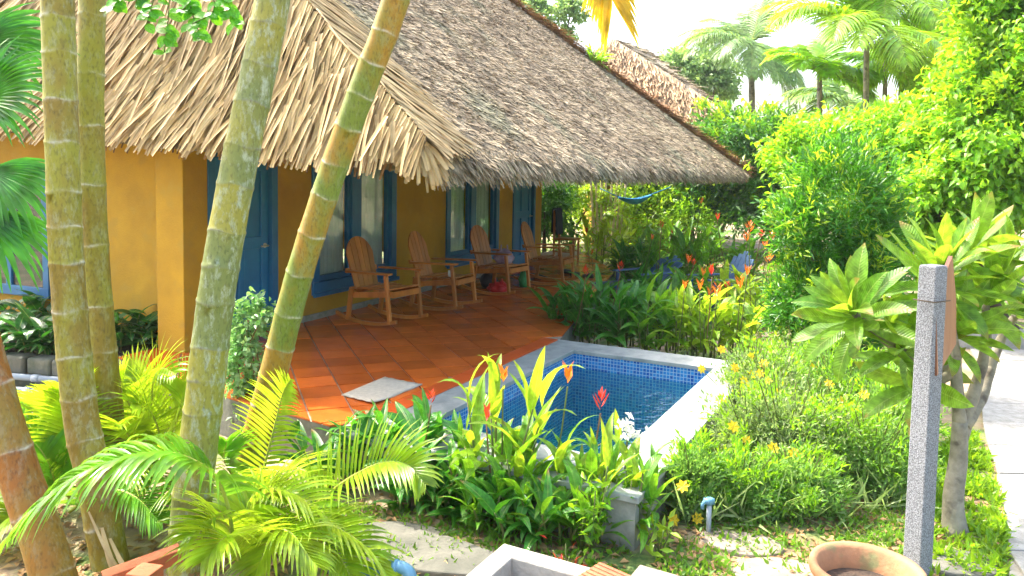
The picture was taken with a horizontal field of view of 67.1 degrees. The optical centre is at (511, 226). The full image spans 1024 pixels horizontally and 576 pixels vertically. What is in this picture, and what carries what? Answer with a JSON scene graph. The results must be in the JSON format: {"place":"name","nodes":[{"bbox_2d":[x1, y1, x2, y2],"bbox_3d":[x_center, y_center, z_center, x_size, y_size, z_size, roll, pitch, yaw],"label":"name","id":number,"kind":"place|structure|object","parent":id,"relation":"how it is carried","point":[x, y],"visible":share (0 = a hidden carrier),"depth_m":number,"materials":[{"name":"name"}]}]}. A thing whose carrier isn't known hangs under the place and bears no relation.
{"place":"outdoors","nodes":[
{"label":"outdoors","id":0,"kind":"place"},
{"bbox_2d":[0,196,1023,575],"bbox_3d":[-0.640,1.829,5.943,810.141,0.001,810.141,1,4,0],"label":"ground","id":1,"kind":"structure","parent":0,"point":[634,562],"depth_m":4.92,"materials":[{"name":"soil"}]},
{"bbox_2d":[0,2,78,294],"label":"fan palm","id":2,"kind":"object","parent":1,"relation":"on","point":[22,181],"visible":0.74,"depth_m":4.59,"materials":[{"name":"green plant"}]},
{"bbox_2d":[0,334,78,575],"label":"palm tree","id":3,"kind":"object","parent":1,"relation":"on","point":[23,490],"visible":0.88,"depth_m":3.99,"materials":[{"name":"brown plant"}]},
{"bbox_2d":[5,351,122,387],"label":"stone wall","id":4,"kind":"structure","parent":1,"relation":"on","point":[31,363],"depth_m":7.71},
{"bbox_2d":[4,323,157,356],"bbox_3d":[-6.134,1.426,8.966,5.100,0.390,1.013,3,4,24],"label":"planting bed","id":5,"kind":"object","parent":1,"relation":"on","point":[127,348],"depth_m":8.23,"materials":[{"name":"soil"}]},
{"bbox_2d":[0,289,51,318],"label":"foliage plant","id":6,"kind":"object","parent":5,"relation":"on","point":[32,300],"visible":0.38,"depth_m":8.87,"materials":[{"name":"green plant"}]},
{"bbox_2d":[0,302,54,354],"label":"foliage plant","id":7,"kind":"object","parent":5,"relation":"on","point":[24,314],"visible":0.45,"depth_m":7.88,"materials":[{"name":"green plant"}]},
{"bbox_2d":[3,317,54,354],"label":"foliage plant","id":8,"kind":"object","parent":5,"relation":"on","point":[41,332],"visible":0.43,"depth_m":7.81,"materials":[{"name":"green plant"}]},
{"bbox_2d":[114,304,157,352],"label":"foliage plant","id":9,"kind":"object","parent":5,"relation":"on","point":[131,336],"visible":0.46,"depth_m":8.21,"materials":[{"name":"green plant"}]},
{"bbox_2d":[40,0,129,572],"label":"palm tree","id":10,"kind":"object","parent":1,"relation":"on","point":[83,432],"visible":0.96,"depth_m":4.28,"materials":[{"name":"green plant"}]},
{"bbox_2d":[100,0,244,54],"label":"hanging vine","id":11,"kind":"object","parent":10,"relation":"hanging from","point":[188,9],"visible":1,"depth_m":4.58,"materials":[{"name":"green plant"}]},
{"bbox_2d":[0,368,174,538],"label":"areca palm","id":12,"kind":"object","parent":1,"relation":"on","point":[44,422],"visible":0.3,"depth_m":4.80,"materials":[{"name":"green plant"}]},
{"bbox_2d":[77,0,136,502],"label":"palm tree","id":13,"kind":"object","parent":1,"relation":"on","point":[92,17],"visible":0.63,"depth_m":5.05,"materials":[{"name":"green plant"}]},
{"bbox_2d":[102,543,182,575],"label":"brick","id":14,"kind":"object","parent":1,"relation":"on","point":[124,569],"visible":0.54,"depth_m":3.91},
{"bbox_2d":[99,328,235,514],"bbox_3d":[-2.325,1.258,4.975,0.898,1.110,1.531,-1,4,-26],"label":"areca palm","id":15,"kind":"object","parent":1,"relation":"on","point":[147,405],"visible":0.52,"depth_m":5.03,"materials":[{"name":"green plant"}]},
{"bbox_2d":[0,432,364,575],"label":"areca palm","id":16,"kind":"object","parent":1,"relation":"on","point":[237,509],"visible":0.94,"depth_m":3.71,"materials":[{"name":"green plant"}]},
{"bbox_2d":[166,0,290,575],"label":"palm tree","id":17,"kind":"object","parent":1,"relation":"on","point":[202,408],"visible":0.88,"depth_m":4.26,"materials":[{"name":"green plant"}]},
{"bbox_2d":[224,286,276,422],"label":"aralia shrub","id":18,"kind":"object","parent":1,"relation":"on","point":[245,347],"visible":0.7,"depth_m":6.41,"materials":[{"name":"green plant"}]},
{"bbox_2d":[214,368,344,506],"bbox_3d":[-1.544,1.402,4.732,1.162,1.058,0.764,5,6,44],"label":"areca palm","id":19,"kind":"object","parent":1,"relation":"on","point":[232,443],"visible":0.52,"depth_m":4.89,"materials":[{"name":"green plant"}]},
{"bbox_2d":[1,479,628,575],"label":"dry litter","id":20,"kind":"object","parent":1,"relation":"on","point":[80,568],"visible":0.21,"depth_m":4.62,"materials":[{"name":"brown plant"}]},
{"bbox_2d":[265,404,374,485],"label":"heliconia","id":21,"kind":"object","parent":1,"relation":"on","point":[315,439],"visible":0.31,"depth_m":5.53,"materials":[{"name":"green plant"}]},
{"bbox_2d":[220,409,447,575],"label":"areca palm","id":22,"kind":"object","parent":1,"relation":"on","point":[415,471],"visible":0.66,"depth_m":4.06,"materials":[{"name":"green plant"}]},
{"bbox_2d":[118,251,614,468],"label":"terrace","id":23,"kind":"structure","parent":1,"relation":"on","point":[335,357],"depth_m":8.37,"materials":[{"name":"tile"}]},
{"bbox_2d":[341,377,421,401],"bbox_3d":[-1.146,1.405,6.678,0.434,0.034,0.729,3,5,28],"label":"bath mat","id":24,"kind":"object","parent":23,"relation":"on","point":[381,389],"visible":1,"depth_m":6.66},
{"bbox_2d":[336,236,427,325],"bbox_3d":[-1.632,0.666,9.692,1.000,1.048,0.684,4,5,33],"label":"rocking chair","id":25,"kind":"object","parent":23,"relation":"on","point":[362,268],"visible":1,"depth_m":9.72,"materials":[{"name":"brown wood"}]},
{"bbox_2d":[398,231,482,310],"bbox_3d":[-0.991,0.600,10.789,1.000,1.048,0.684,3,4,24],"label":"rocking chair","id":26,"kind":"object","parent":23,"relation":"on","point":[418,251],"visible":0.94,"depth_m":10.80,"materials":[{"name":"brown wood"}]},
{"bbox_2d":[461,225,534,294],"bbox_3d":[-0.209,0.516,12.186,1.000,1.048,0.684,4,5,33],"label":"rocking chair","id":27,"kind":"object","parent":23,"relation":"on","point":[481,251],"visible":0.85,"depth_m":12.21,"materials":[{"name":"brown wood"}]},
{"bbox_2d":[513,221,578,284],"bbox_3d":[0.612,0.448,13.363,1.000,1.048,0.684,3,4,22],"label":"rocking chair","id":28,"kind":"object","parent":23,"relation":"on","point":[535,259],"visible":0.9,"depth_m":13.34,"materials":[{"name":"brown wood"}]},
{"bbox_2d":[0,0,755,353],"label":"thatched bungalow","id":29,"kind":"object","parent":1,"relation":"on","point":[490,116],"visible":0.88,"depth_m":8.59,"materials":[{"name":"plant"}]},
{"bbox_2d":[0,179,50,298],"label":"window","id":30,"kind":"structure","parent":29,"relation":"in","point":[26,280],"depth_m":9.29,"materials":[{"name":"blue paint"}]},
{"bbox_2d":[215,157,268,330],"bbox_3d":[-3.022,0.233,8.628,0.144,2.006,0.852,3,4,24],"label":"door","id":31,"kind":"structure","parent":29,"relation":"in","point":[253,272],"depth_m":8.86,"materials":[{"name":"blue paint"}]},
{"bbox_2d":[311,162,399,297],"bbox_3d":[-2.168,-0.070,10.559,0.255,1.810,1.950,3,4,24],"label":"window","id":32,"kind":"structure","parent":29,"relation":"in","point":[362,196],"depth_m":10.53,"materials":[{"name":"blue paint"}]},
{"bbox_2d":[445,175,499,268],"bbox_3d":[-0.729,-0.267,13.743,0.255,1.810,2.070,3,4,24],"label":"window","id":33,"kind":"structure","parent":29,"relation":"in","point":[477,198],"depth_m":13.61,"materials":[{"name":"blue paint"}]},
{"bbox_2d":[515,178,532,263],"bbox_3d":[0.213,-0.211,15.789,0.144,2.006,0.912,3,4,24],"label":"door","id":34,"kind":"structure","parent":29,"relation":"in","point":[523,195],"depth_m":15.78,"materials":[{"name":"blue paint"}]},
{"bbox_2d":[334,387,457,480],"bbox_3d":[-0.799,1.470,5.481,0.920,0.777,0.940,1,4,0],"label":"heliconia","id":35,"kind":"object","parent":1,"relation":"on","point":[422,409],"visible":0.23,"depth_m":5.53,"materials":[{"name":"green plant"}]},
{"bbox_2d":[358,521,445,549],"bbox_3d":[-0.705,1.923,4.720,0.601,0.080,0.398,1,4,0],"label":"flagstone","id":36,"kind":"object","parent":1,"relation":"on","point":[401,530],"visible":0.34,"depth_m":4.77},
{"bbox_2d":[366,443,455,512],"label":"heliconia","id":37,"kind":"object","parent":1,"relation":"on","point":[400,494],"visible":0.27,"depth_m":5.11,"materials":[{"name":"green plant"}]},
{"bbox_2d":[236,0,640,470],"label":"palm tree","id":38,"kind":"object","parent":1,"relation":"on","point":[370,68],"visible":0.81,"depth_m":5.32,"materials":[{"name":"green plant"}]},
{"bbox_2d":[408,438,468,528],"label":"heliconia","id":39,"kind":"object","parent":1,"relation":"on","point":[449,509],"visible":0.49,"depth_m":5.01,"materials":[{"name":"green plant"}]},
{"bbox_2d":[387,409,490,512],"bbox_3d":[-0.395,1.573,5.316,0.855,0.609,0.808,1,4,0],"label":"heliconia","id":40,"kind":"object","parent":1,"relation":"on","point":[453,425],"visible":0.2,"depth_m":5.30,"materials":[{"name":"green plant"}]},
{"bbox_2d":[391,536,493,575],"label":"flagstone","id":41,"kind":"object","parent":1,"relation":"on","point":[438,565],"visible":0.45,"depth_m":4.46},
{"bbox_2d":[295,497,635,575],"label":"front weeds","id":42,"kind":"object","parent":1,"relation":"on","point":[589,561],"visible":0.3,"depth_m":4.70,"materials":[{"name":"green plant"}]},
{"bbox_2d":[431,412,516,523],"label":"heliconia","id":43,"kind":"object","parent":1,"relation":"on","point":[466,463],"visible":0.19,"depth_m":5.09,"materials":[{"name":"green plant"}]},
{"bbox_2d":[438,446,538,536],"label":"heliconia","id":44,"kind":"object","parent":1,"relation":"on","point":[470,500],"visible":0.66,"depth_m":4.82,"materials":[{"name":"green plant"}]},
{"bbox_2d":[436,346,583,493],"bbox_3d":[-0.105,1.302,5.129,0.806,1.186,1.038,-2,5,-36],"label":"heliconia","id":45,"kind":"object","parent":1,"relation":"on","point":[484,406],"visible":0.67,"depth_m":5.03,"materials":[{"name":"green plant"}]},
{"bbox_2d":[451,467,575,549],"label":"heliconia","id":46,"kind":"object","parent":1,"relation":"on","point":[490,506],"visible":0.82,"depth_m":4.68,"materials":[{"name":"green plant"}]},
{"bbox_2d":[470,360,573,532],"bbox_3d":[0.061,1.379,5.006,0.669,1.055,0.933,1,4,0],"label":"heliconia","id":47,"kind":"object","parent":1,"relation":"on","point":[509,448],"visible":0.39,"depth_m":4.90,"materials":[{"name":"green plant"}]},
{"bbox_2d":[466,544,588,575],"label":"concrete planter","id":48,"kind":"object","parent":1,"relation":"on","point":[506,560],"visible":0.98,"depth_m":3.88,"materials":[{"name":"concrete"}]},
{"bbox_2d":[341,339,740,550],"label":"plunge pool","id":49,"kind":"structure","parent":1,"relation":"on","point":[658,394],"depth_m":7.86,"materials":[{"name":"blue tile"}]},
{"bbox_2d":[493,455,602,545],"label":"heliconia","id":50,"kind":"object","parent":1,"relation":"on","point":[574,478],"visible":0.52,"depth_m":4.66,"materials":[{"name":"green plant"}]},
{"bbox_2d":[517,0,590,42],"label":"tree","id":51,"kind":"object","parent":1,"relation":"on","point":[570,8],"visible":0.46,"depth_m":29.15,"materials":[{"name":"green plant"}]},
{"bbox_2d":[541,178,583,252],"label":"dark bush","id":52,"kind":"object","parent":1,"relation":"on","point":[554,199],"visible":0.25,"depth_m":21.32,"materials":[{"name":"green plant"}]},
{"bbox_2d":[519,387,608,535],"bbox_3d":[0.377,1.457,4.906,0.707,0.926,0.685,1,4,0],"label":"heliconia","id":53,"kind":"object","parent":1,"relation":"on","point":[591,461],"visible":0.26,"depth_m":4.79,"materials":[{"name":"green plant"}]},
{"bbox_2d":[526,265,603,338],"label":"heliconia","id":54,"kind":"object","parent":1,"relation":"on","point":[551,309],"visible":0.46,"depth_m":10.03,"materials":[{"name":"green plant"}]},
{"bbox_2d":[553,261,623,343],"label":"heliconia","id":55,"kind":"object","parent":1,"relation":"on","point":[586,329],"visible":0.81,"depth_m":9.73,"materials":[{"name":"green plant"}]},
{"bbox_2d":[543,180,635,248],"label":"green shrub","id":56,"kind":"object","parent":1,"relation":"on","point":[585,200],"visible":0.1,"depth_m":23.85,"materials":[{"name":"green plant"}]},
{"bbox_2d":[567,471,612,557],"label":"seedling","id":57,"kind":"object","parent":1,"relation":"on","point":[593,526],"visible":0.91,"depth_m":4.54,"materials":[{"name":"green plant"}]},
{"bbox_2d":[534,455,659,549],"bbox_3d":[0.423,1.679,4.742,0.715,0.510,0.675,-1,4,-25],"label":"heliconia","id":58,"kind":"object","parent":1,"relation":"on","point":[584,505],"visible":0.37,"depth_m":4.63,"materials":[{"name":"green plant"}]},
{"bbox_2d":[581,212,620,265],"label":"heliconia","id":59,"kind":"object","parent":1,"relation":"on","point":[600,237],"visible":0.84,"depth_m":18.79,"materials":[{"name":"green plant"}]},
{"bbox_2d":[537,409,666,532],"bbox_3d":[0.546,1.523,4.848,0.755,0.807,0.711,0,4,-12],"label":"heliconia","id":60,"kind":"object","parent":1,"relation":"on","point":[603,469],"visible":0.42,"depth_m":4.80,"materials":[{"name":"green plant"}]},
{"bbox_2d":[578,179,637,256],"bbox_3d":[2.605,-0.463,20.932,1.676,2.611,1.096,1,4,0],"label":"pale sapling","id":61,"kind":"object","parent":1,"relation":"on","point":[602,198],"visible":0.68,"depth_m":20.97,"materials":[{"name":"green plant"}]},
{"bbox_2d":[584,278,661,347],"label":"heliconia","id":62,"kind":"object","parent":1,"relation":"on","point":[629,300],"visible":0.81,"depth_m":9.47,"materials":[{"name":"green plant"}]},
{"bbox_2d":[593,234,653,280],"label":"heliconia","id":63,"kind":"object","parent":1,"relation":"on","point":[625,257],"visible":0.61,"depth_m":14.77,"materials":[{"name":"green plant"}]},
{"bbox_2d":[575,438,681,552],"bbox_3d":[0.686,1.604,4.835,0.639,0.652,0.882,-1,5,-31],"label":"heliconia","id":64,"kind":"object","parent":1,"relation":"on","point":[650,489],"visible":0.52,"depth_m":4.67,"materials":[{"name":"green plant"}]},
{"bbox_2d":[601,272,687,350],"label":"heliconia","id":65,"kind":"object","parent":1,"relation":"on","point":[640,322],"visible":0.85,"depth_m":9.36,"materials":[{"name":"green plant"}]},
{"bbox_2d":[585,180,722,253],"bbox_3d":[4.094,-0.120,21.691,3.728,2.944,2.957,3,5,31],"label":"dark shrub","id":66,"kind":"object","parent":1,"relation":"on","point":[658,212],"visible":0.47,"depth_m":21.32,"materials":[{"name":"green plant"}]},
{"bbox_2d":[637,507,681,567],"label":"seedling","id":67,"kind":"object","parent":1,"relation":"on","point":[660,535],"visible":0.96,"depth_m":4.54,"materials":[{"name":"green plant"}]},
{"bbox_2d":[583,38,738,244],"bbox_3d":[4.394,-2.753,25.512,7.295,6.586,9.347,2,4,20],"label":"thatched hut","id":68,"kind":"object","parent":1,"relation":"on","point":[671,87],"visible":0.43,"depth_m":23.22,"materials":[{"name":"beige plant"}]},
{"bbox_2d":[626,220,695,282],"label":"heliconia","id":69,"kind":"object","parent":1,"relation":"on","point":[653,254],"visible":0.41,"depth_m":14.03,"materials":[{"name":"green plant"}]},
{"bbox_2d":[541,245,803,365],"bbox_3d":[4.503,1.211,16.052,8.086,0.454,15.776,1,4,0],"label":"bed ground cover","id":70,"kind":"object","parent":1,"relation":"on","point":[612,267],"visible":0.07,"depth_m":16.85,"materials":[{"name":"green plant"}]},
{"bbox_2d":[639,280,726,353],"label":"heliconia","id":71,"kind":"object","parent":1,"relation":"on","point":[673,333],"visible":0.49,"depth_m":9.30,"materials":[{"name":"green plant"}]},
{"bbox_2d":[670,225,720,292],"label":"heliconia","id":72,"kind":"object","parent":1,"relation":"on","point":[685,255],"visible":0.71,"depth_m":14.86,"materials":[{"name":"green plant"}]},
{"bbox_2d":[658,424,738,527],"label":"flowering shrub","id":73,"kind":"object","parent":1,"relation":"on","point":[694,467],"visible":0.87,"depth_m":5.03,"materials":[{"name":"green plant"}]},
{"bbox_2d":[662,182,734,252],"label":"pale bush","id":74,"kind":"object","parent":1,"relation":"on","point":[688,207],"visible":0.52,"depth_m":20.98,"materials":[{"name":"green plant"}]},
{"bbox_2d":[657,42,746,102],"bbox_3d":[8.071,-3.946,33.840,4.744,8.140,3.407,1,4,0],"label":"tree","id":75,"kind":"object","parent":1,"relation":"on","point":[722,84],"visible":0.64,"depth_m":32.81,"materials":[{"name":"green plant"}]},
{"bbox_2d":[583,95,823,241],"bbox_3d":[7.348,-1.430,23.989,6.973,4.824,9.698,4,5,41],"label":"dark tree","id":76,"kind":"object","parent":1,"relation":"on","point":[730,131],"visible":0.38,"depth_m":20.47,"materials":[{"name":"green plant"}]},
{"bbox_2d":[664,263,752,358],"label":"heliconia","id":77,"kind":"object","parent":1,"relation":"on","point":[693,329],"visible":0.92,"depth_m":9.06,"materials":[{"name":"green plant"}]},
{"bbox_2d":[693,264,775,355],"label":"heliconia","id":78,"kind":"object","parent":1,"relation":"on","point":[753,325],"visible":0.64,"depth_m":9.22,"materials":[{"name":"green plant"}]},
{"bbox_2d":[674,0,806,240],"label":"palm tree","id":79,"kind":"object","parent":1,"relation":"on","point":[745,34],"visible":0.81,"depth_m":25.67,"materials":[{"name":"green plant"}]},
{"bbox_2d":[699,530,784,557],"bbox_3d":[1.404,1.964,4.731,0.487,0.070,0.330,1,4,0],"label":"flagstone","id":80,"kind":"object","parent":1,"relation":"on","point":[741,550],"visible":0.61,"depth_m":4.70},
{"bbox_2d":[691,431,795,525],"bbox_3d":[1.538,1.698,5.215,0.722,0.568,0.659,1,4,0],"label":"flowering shrub","id":81,"kind":"object","parent":1,"relation":"on","point":[747,472],"visible":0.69,"depth_m":5.07,"materials":[{"name":"green plant"}]},
{"bbox_2d":[698,330,799,396],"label":"flowering shrub","id":82,"kind":"object","parent":1,"relation":"on","point":[721,349],"visible":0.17,"depth_m":7.21,"materials":[{"name":"green plant"}]},
{"bbox_2d":[725,220,777,323],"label":"heliconia","id":83,"kind":"object","parent":1,"relation":"on","point":[754,299],"visible":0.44,"depth_m":11.67,"materials":[{"name":"green plant"}]},
{"bbox_2d":[697,376,806,459],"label":"flowering shrub","id":84,"kind":"object","parent":1,"relation":"on","point":[725,422],"visible":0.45,"depth_m":5.84,"materials":[{"name":"green plant"}]},
{"bbox_2d":[715,328,824,411],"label":"flowering shrub","id":85,"kind":"object","parent":1,"relation":"on","point":[734,367],"visible":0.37,"depth_m":6.92,"materials":[{"name":"green plant"}]},
{"bbox_2d":[732,557,812,575],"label":"flagstone","id":86,"kind":"object","parent":1,"relation":"on","point":[759,566],"visible":0.66,"depth_m":4.42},
{"bbox_2d":[689,350,857,484],"bbox_3d":[1.987,1.420,5.794,1.201,1.028,1.014,1,4,0],"label":"flowering shrub","id":87,"kind":"object","parent":1,"relation":"on","point":[765,400],"visible":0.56,"depth_m":5.68,"materials":[{"name":"green plant"}]},
{"bbox_2d":[659,374,946,533],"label":"bed sprigs","id":88,"kind":"object","parent":1,"relation":"on","point":[883,497],"visible":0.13,"depth_m":5.08,"materials":[{"name":"green plant"}]},
{"bbox_2d":[746,432,861,527],"bbox_3d":[1.938,1.704,5.215,0.778,0.577,0.680,3,4,24],"label":"flowering shrub","id":89,"kind":"object","parent":1,"relation":"on","point":[805,481],"visible":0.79,"depth_m":5.10,"materials":[{"name":"green plant"}]},
{"bbox_2d":[760,30,882,206],"bbox_3d":[7.425,-1.971,18.789,2.912,6.070,2.741,1,4,0],"label":"palm tree","id":90,"kind":"object","parent":1,"relation":"on","point":[824,63],"visible":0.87,"depth_m":18.54,"materials":[{"name":"green plant"}]},
{"bbox_2d":[779,79,872,184],"bbox_3d":[8.919,-1.853,20.828,3.303,5.603,3.298,-3,5,-42],"label":"palm tree","id":91,"kind":"object","parent":1,"relation":"on","point":[836,94],"visible":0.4,"depth_m":20.36,"materials":[{"name":"green plant"}]},
{"bbox_2d":[650,497,1007,575],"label":"leaf litter","id":92,"kind":"object","parent":1,"relation":"on","point":[790,535],"visible":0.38,"depth_m":4.79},
{"bbox_2d":[759,376,906,491],"bbox_3d":[2.395,1.528,5.718,1.024,0.805,0.979,-3,6,-44],"label":"flowering shrub","id":93,"kind":"object","parent":1,"relation":"on","point":[816,403],"visible":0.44,"depth_m":5.54,"materials":[{"name":"green plant"}]},
{"bbox_2d":[654,443,1014,575],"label":"ground cover","id":94,"kind":"object","parent":1,"relation":"on","point":[883,535],"visible":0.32,"depth_m":4.78,"materials":[{"name":"green plant"}]},
{"bbox_2d":[744,119,941,373],"bbox_3d":[3.405,0.351,8.223,1.910,3.006,1.497,1,4,0],"label":"podocarpus shrub","id":95,"kind":"object","parent":1,"relation":"on","point":[852,226],"visible":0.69,"depth_m":7.95,"materials":[{"name":"green plant"}]},
{"bbox_2d":[792,335,897,408],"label":"flowering shrub","id":96,"kind":"object","parent":1,"relation":"on","point":[829,373],"visible":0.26,"depth_m":6.86,"materials":[{"name":"green plant"}]},
{"bbox_2d":[754,0,952,109],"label":"palm tree","id":97,"kind":"object","parent":1,"relation":"on","point":[844,17],"visible":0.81,"depth_m":15.72,"materials":[{"name":"green plant"}]},
{"bbox_2d":[742,87,978,281],"bbox_3d":[6.478,-0.437,14.339,3.485,3.947,7.321,3,5,27],"label":"leafy tree","id":98,"kind":"object","parent":1,"relation":"on","point":[882,111],"visible":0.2,"depth_m":12.44,"materials":[{"name":"green plant"}]},
{"bbox_2d":[808,541,926,575],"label":"terracotta pot","id":99,"kind":"object","parent":1,"relation":"on","point":[842,558],"visible":1,"depth_m":4.04,"materials":[{"name":"ceramic"}]},
{"bbox_2d":[794,384,944,512],"bbox_3d":[2.586,1.535,5.566,1.086,0.812,0.943,1,4,0],"label":"flowering shrub","id":100,"kind":"object","parent":1,"relation":"on","point":[880,459],"visible":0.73,"depth_m":5.40,"materials":[{"name":"green plant"}]},
{"bbox_2d":[783,0,956,100],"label":"palm tree","id":101,"kind":"object","parent":1,"relation":"on","point":[925,17],"visible":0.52,"depth_m":16.00,"materials":[{"name":"green plant"}]},
{"bbox_2d":[847,370,950,453],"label":"flowering shrub","id":102,"kind":"object","parent":1,"relation":"on","point":[874,391],"visible":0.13,"depth_m":6.28,"materials":[{"name":"green plant"}]},
{"bbox_2d":[791,191,1023,537],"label":"frangipani tree","id":103,"kind":"object","parent":1,"relation":"on","point":[837,304],"visible":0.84,"depth_m":4.99,"materials":[{"name":"green plant"}]},
{"bbox_2d":[903,256,955,575],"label":"granite post","id":104,"kind":"object","parent":1,"relation":"on","point":[935,338],"visible":1,"depth_m":4.31,"materials":[{"name":"grey stone"}]},
{"bbox_2d":[863,0,1023,328],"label":"climber hedge","id":105,"kind":"object","parent":1,"relation":"on","point":[965,129],"visible":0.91,"depth_m":10.62,"materials":[{"name":"green plant"}]},
{"bbox_2d":[932,549,996,575],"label":"flagstone","id":106,"kind":"object","parent":1,"relation":"on","point":[951,570],"visible":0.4,"depth_m":4.43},
{"bbox_2d":[929,421,1020,575],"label":"lawn weeds","id":107,"kind":"object","parent":1,"relation":"on","point":[992,511],"visible":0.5,"depth_m":5.01,"materials":[{"name":"green plant"}]},
{"bbox_2d":[547,0,943,118],"label":"sky","id":108,"kind":"structure","parent":0,"point":[659,22],"materials":[{"name":"white"}]},
{"bbox_2d":[970,348,1023,575],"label":"path","id":109,"kind":"structure","parent":0,"point":[1003,416],"depth_m":6.75,"materials":[{"name":"concrete"}]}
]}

